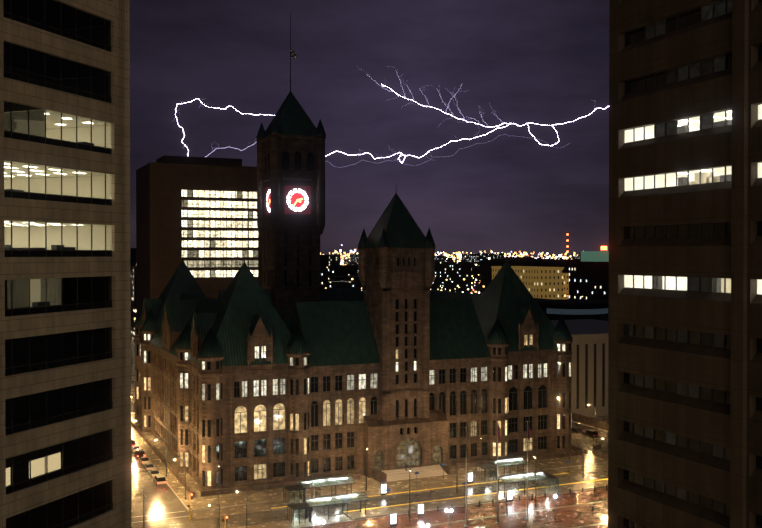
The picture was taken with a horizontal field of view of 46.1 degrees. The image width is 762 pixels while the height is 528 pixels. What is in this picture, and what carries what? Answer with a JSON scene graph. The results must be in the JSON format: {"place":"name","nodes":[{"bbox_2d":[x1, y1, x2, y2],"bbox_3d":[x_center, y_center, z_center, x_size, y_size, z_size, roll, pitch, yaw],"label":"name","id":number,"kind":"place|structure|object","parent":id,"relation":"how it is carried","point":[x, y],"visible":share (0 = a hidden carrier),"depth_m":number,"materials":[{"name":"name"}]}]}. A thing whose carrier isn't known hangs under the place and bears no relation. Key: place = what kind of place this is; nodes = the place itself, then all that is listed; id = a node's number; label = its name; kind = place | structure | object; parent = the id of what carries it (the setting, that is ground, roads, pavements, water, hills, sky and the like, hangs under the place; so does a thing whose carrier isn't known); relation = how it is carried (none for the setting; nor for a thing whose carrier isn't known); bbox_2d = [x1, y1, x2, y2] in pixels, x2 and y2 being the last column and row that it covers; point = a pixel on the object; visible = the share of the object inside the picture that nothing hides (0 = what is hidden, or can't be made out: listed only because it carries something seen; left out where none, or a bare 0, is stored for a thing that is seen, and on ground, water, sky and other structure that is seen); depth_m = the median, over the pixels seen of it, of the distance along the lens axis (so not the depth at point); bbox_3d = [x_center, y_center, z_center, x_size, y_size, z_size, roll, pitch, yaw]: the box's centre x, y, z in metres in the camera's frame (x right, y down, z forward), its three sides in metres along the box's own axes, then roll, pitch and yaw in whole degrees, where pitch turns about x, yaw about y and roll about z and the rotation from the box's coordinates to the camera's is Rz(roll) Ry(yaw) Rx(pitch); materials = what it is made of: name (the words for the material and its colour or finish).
{"place":"outdoors","nodes":[
{"label":"outdoors","id":0,"kind":"place"},
{"bbox_2d":[4,0,608,257],"label":"sky","id":1,"kind":"structure","parent":0,"point":[543,62],"materials":[{"name":"purple"}]},
{"bbox_2d":[134,245,582,318],"bbox_3d":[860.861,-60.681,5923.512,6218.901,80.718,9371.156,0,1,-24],"label":"distant city lights","id":2,"kind":"object","parent":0,"point":[514,253],"visible":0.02,"depth_m":5459.22,"materials":[{"name":"yellow"}]},
{"bbox_2d":[131,339,607,527],"bbox_3d":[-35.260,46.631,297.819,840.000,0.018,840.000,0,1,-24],"label":"street","id":3,"kind":"structure","parent":0,"point":[167,512],"depth_m":181.78,"materials":[{"name":"grey asphalt"}]},
{"bbox_2d":[131,445,139,452],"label":"parked car","id":4,"kind":"object","parent":3,"relation":"on","point":[134,448],"visible":0.69,"depth_m":225.82,"materials":[{"name":"grey paint"}]},
{"bbox_2d":[134,449,144,458],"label":"parked car","id":5,"kind":"object","parent":3,"relation":"on","point":[139,453],"visible":0.9,"depth_m":218.83,"materials":[{"name":"black paint"}]},
{"bbox_2d":[139,457,149,464],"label":"parked car","id":6,"kind":"object","parent":3,"relation":"on","point":[143,460],"visible":0.98,"depth_m":213.10,"materials":[{"name":"grey paint"}]},
{"bbox_2d":[144,463,154,470],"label":"parked car","id":7,"kind":"object","parent":3,"relation":"on","point":[148,466],"visible":0.92,"depth_m":206.80,"materials":[{"name":"grey paint"}]},
{"bbox_2d":[149,469,159,477],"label":"parked car","id":8,"kind":"object","parent":3,"relation":"on","point":[153,472],"visible":0.85,"depth_m":200.60,"materials":[{"name":"grey paint"}]},
{"bbox_2d":[153,474,165,484],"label":"parked car","id":9,"kind":"object","parent":3,"relation":"on","point":[159,479],"visible":1,"depth_m":193.56,"materials":[{"name":"grey paint"}]},
{"bbox_2d":[187,493,192,519],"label":"traffic light","id":10,"kind":"object","parent":3,"relation":"on","point":[190,508],"visible":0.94,"depth_m":168.59,"materials":[{"name":"yellow metal"}]},
{"bbox_2d":[136,155,261,317],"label":"office building","id":11,"kind":"structure","parent":3,"relation":"on","point":[199,214],"depth_m":410.18,"materials":[{"name":"concrete"}]},
{"bbox_2d":[235,490,246,527],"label":"street lamp","id":12,"kind":"object","parent":3,"relation":"on","point":[246,505],"visible":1,"depth_m":146.16,"materials":[{"name":"metal"}]},
{"bbox_2d":[133,13,572,491],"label":"city hall","id":13,"kind":"structure","parent":3,"relation":"on","point":[291,369],"depth_m":206.13,"materials":[{"name":"stone"}]},
{"bbox_2d":[131,444,602,527],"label":"catenary poles","id":14,"kind":"object","parent":3,"relation":"on","point":[311,483],"visible":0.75,"depth_m":176.98,"materials":[{"name":"grey metal"}]},
{"bbox_2d":[131,364,607,527],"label":"pavement blocks","id":15,"kind":"structure","parent":3,"relation":"on","point":[574,509],"depth_m":182.74,"materials":[{"name":"concrete"}]},
{"bbox_2d":[154,439,166,475],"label":"street lamp","id":16,"kind":"object","parent":15,"relation":"on","point":[166,453],"visible":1,"depth_m":200.87,"materials":[{"name":"black metal"}]},
{"bbox_2d":[160,460,177,491],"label":"sign posts","id":17,"kind":"object","parent":15,"relation":"on","point":[168,475],"visible":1,"depth_m":196.55,"materials":[{"name":"metal"}]},
{"bbox_2d":[172,458,186,498],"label":"street lamp","id":18,"kind":"object","parent":15,"relation":"on","point":[185,475],"visible":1,"depth_m":182.04,"materials":[{"name":"grey metal"}]},
{"bbox_2d":[218,464,219,527],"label":"street lamp","id":19,"kind":"object","parent":15,"relation":"on","point":[219,495],"visible":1,"depth_m":159.26,"materials":[{"name":"grey metal"}]},
{"bbox_2d":[222,514,227,527],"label":"traffic light","id":20,"kind":"object","parent":15,"relation":"on","point":[225,520],"visible":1,"depth_m":159.07,"materials":[{"name":"yellow metal"}]},
{"bbox_2d":[283,476,354,503],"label":"shelter","id":21,"kind":"object","parent":15,"relation":"on","point":[303,487],"visible":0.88,"depth_m":180.33,"materials":[{"name":"grey metal"}]},
{"bbox_2d":[287,492,368,524],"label":"shelter","id":22,"kind":"object","parent":15,"relation":"on","point":[307,505],"visible":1,"depth_m":167.31,"materials":[{"name":"grey metal"}]},
{"bbox_2d":[366,447,367,489],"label":"platform lamp","id":23,"kind":"object","parent":15,"relation":"on","point":[366,467],"visible":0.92,"depth_m":188.66,"materials":[{"name":"grey metal"}]},
{"bbox_2d":[380,483,386,494],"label":"illuminated sign","id":24,"kind":"object","parent":15,"relation":"on","point":[383,487],"visible":1,"depth_m":184.39,"materials":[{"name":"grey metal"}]},
{"bbox_2d":[390,513,396,526],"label":"illuminated sign","id":25,"kind":"object","parent":15,"relation":"on","point":[393,519],"visible":1,"depth_m":164.11,"materials":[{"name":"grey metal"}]},
{"bbox_2d":[409,469,410,521],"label":"platform lamp","id":26,"kind":"object","parent":15,"relation":"on","point":[409,497],"visible":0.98,"depth_m":166.74,"materials":[{"name":"grey metal"}]},
{"bbox_2d":[417,503,423,515],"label":"illuminated sign","id":27,"kind":"object","parent":15,"relation":"on","point":[420,509],"visible":1,"depth_m":169.68,"materials":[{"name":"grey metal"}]},
{"bbox_2d":[345,460,569,514],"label":"platform sign posts","id":28,"kind":"object","parent":15,"relation":"on","point":[464,483],"visible":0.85,"depth_m":190.13,"materials":[{"name":"grey paint"}]},
{"bbox_2d":[464,427,467,526],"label":"flagpole","id":29,"kind":"object","parent":15,"relation":"on","point":[465,525],"visible":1,"depth_m":163.94,"materials":[{"name":"silver metal"}]},
{"bbox_2d":[467,472,472,483],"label":"illuminated sign","id":30,"kind":"object","parent":15,"relation":"on","point":[469,477],"visible":1,"depth_m":193.91,"materials":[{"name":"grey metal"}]},
{"bbox_2d":[496,421,500,523],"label":"street lamp","id":31,"kind":"object","parent":15,"relation":"on","point":[498,438],"visible":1,"depth_m":165.62,"materials":[{"name":"silver metal"}]},
{"bbox_2d":[476,457,526,481],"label":"shelter","id":32,"kind":"object","parent":15,"relation":"on","point":[481,472],"visible":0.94,"depth_m":197.81,"materials":[{"name":"grey metal"}]},
{"bbox_2d":[408,484,606,514],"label":"bollards","id":33,"kind":"object","parent":15,"relation":"on","point":[519,499],"visible":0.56,"depth_m":179.87,"materials":[{"name":"grey metal"}]},
{"bbox_2d":[507,490,512,501],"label":"illuminated sign","id":34,"kind":"object","parent":15,"relation":"on","point":[509,495],"visible":1,"depth_m":179.51,"materials":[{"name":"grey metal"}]},
{"bbox_2d":[494,471,558,496],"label":"shelter","id":35,"kind":"object","parent":15,"relation":"on","point":[541,477],"visible":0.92,"depth_m":186.12,"materials":[{"name":"grey metal"}]},
{"bbox_2d":[526,421,530,519],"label":"street lamp","id":36,"kind":"object","parent":15,"relation":"on","point":[528,438],"visible":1,"depth_m":168.30,"materials":[{"name":"silver metal"}]},
{"bbox_2d":[534,455,536,505],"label":"platform lamp","id":37,"kind":"object","parent":15,"relation":"on","point":[535,481],"visible":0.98,"depth_m":177.66,"materials":[{"name":"grey metal"}]},
{"bbox_2d":[569,422,579,459],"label":"street lamp","id":38,"kind":"object","parent":15,"relation":"on","point":[569,439],"visible":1,"depth_m":216.57,"materials":[{"name":"grey metal"}]},
{"bbox_2d":[571,427,583,433],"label":"parked car","id":39,"kind":"object","parent":3,"relation":"on","point":[577,430],"visible":0.9,"depth_m":249.56,"materials":[{"name":"grey paint"}]},
{"bbox_2d":[582,430,598,437],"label":"parked car","id":40,"kind":"object","parent":3,"relation":"on","point":[592,433],"visible":1,"depth_m":243.79,"materials":[{"name":"grey paint"}]},
{"bbox_2d":[587,404,595,430],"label":"street lamp","id":41,"kind":"object","parent":3,"relation":"on","point":[595,415],"visible":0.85,"depth_m":247.56,"materials":[{"name":"grey metal"}]},
{"bbox_2d":[173,66,608,167],"bbox_3d":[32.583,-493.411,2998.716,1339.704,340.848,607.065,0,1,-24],"label":"lightning bolts","id":42,"kind":"object","parent":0,"point":[405,105],"visible":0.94,"depth_m":2997.80,"materials":[{"name":"white"}]},
{"bbox_2d":[341,258,571,293],"bbox_3d":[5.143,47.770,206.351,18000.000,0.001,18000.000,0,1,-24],"label":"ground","id":43,"kind":"structure","parent":0,"point":[476,287],"depth_m":1551.35,"materials":[{"name":"black"}]},
{"bbox_2d":[0,0,130,527],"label":"tower","id":44,"kind":"structure","parent":43,"relation":"on","point":[65,373],"depth_m":66.06,"materials":[{"name":"concrete"}]},
{"bbox_2d":[130,234,608,416],"bbox_3d":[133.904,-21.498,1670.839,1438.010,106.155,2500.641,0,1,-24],"label":"buildings","id":45,"kind":"structure","parent":43,"relation":"on","point":[549,284],"depth_m":563.23,"materials":[{"name":"concrete"}]},
{"bbox_2d":[608,0,761,527],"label":"building","id":46,"kind":"structure","parent":43,"relation":"on","point":[685,295],"depth_m":65.97,"materials":[{"name":"brown concrete"}]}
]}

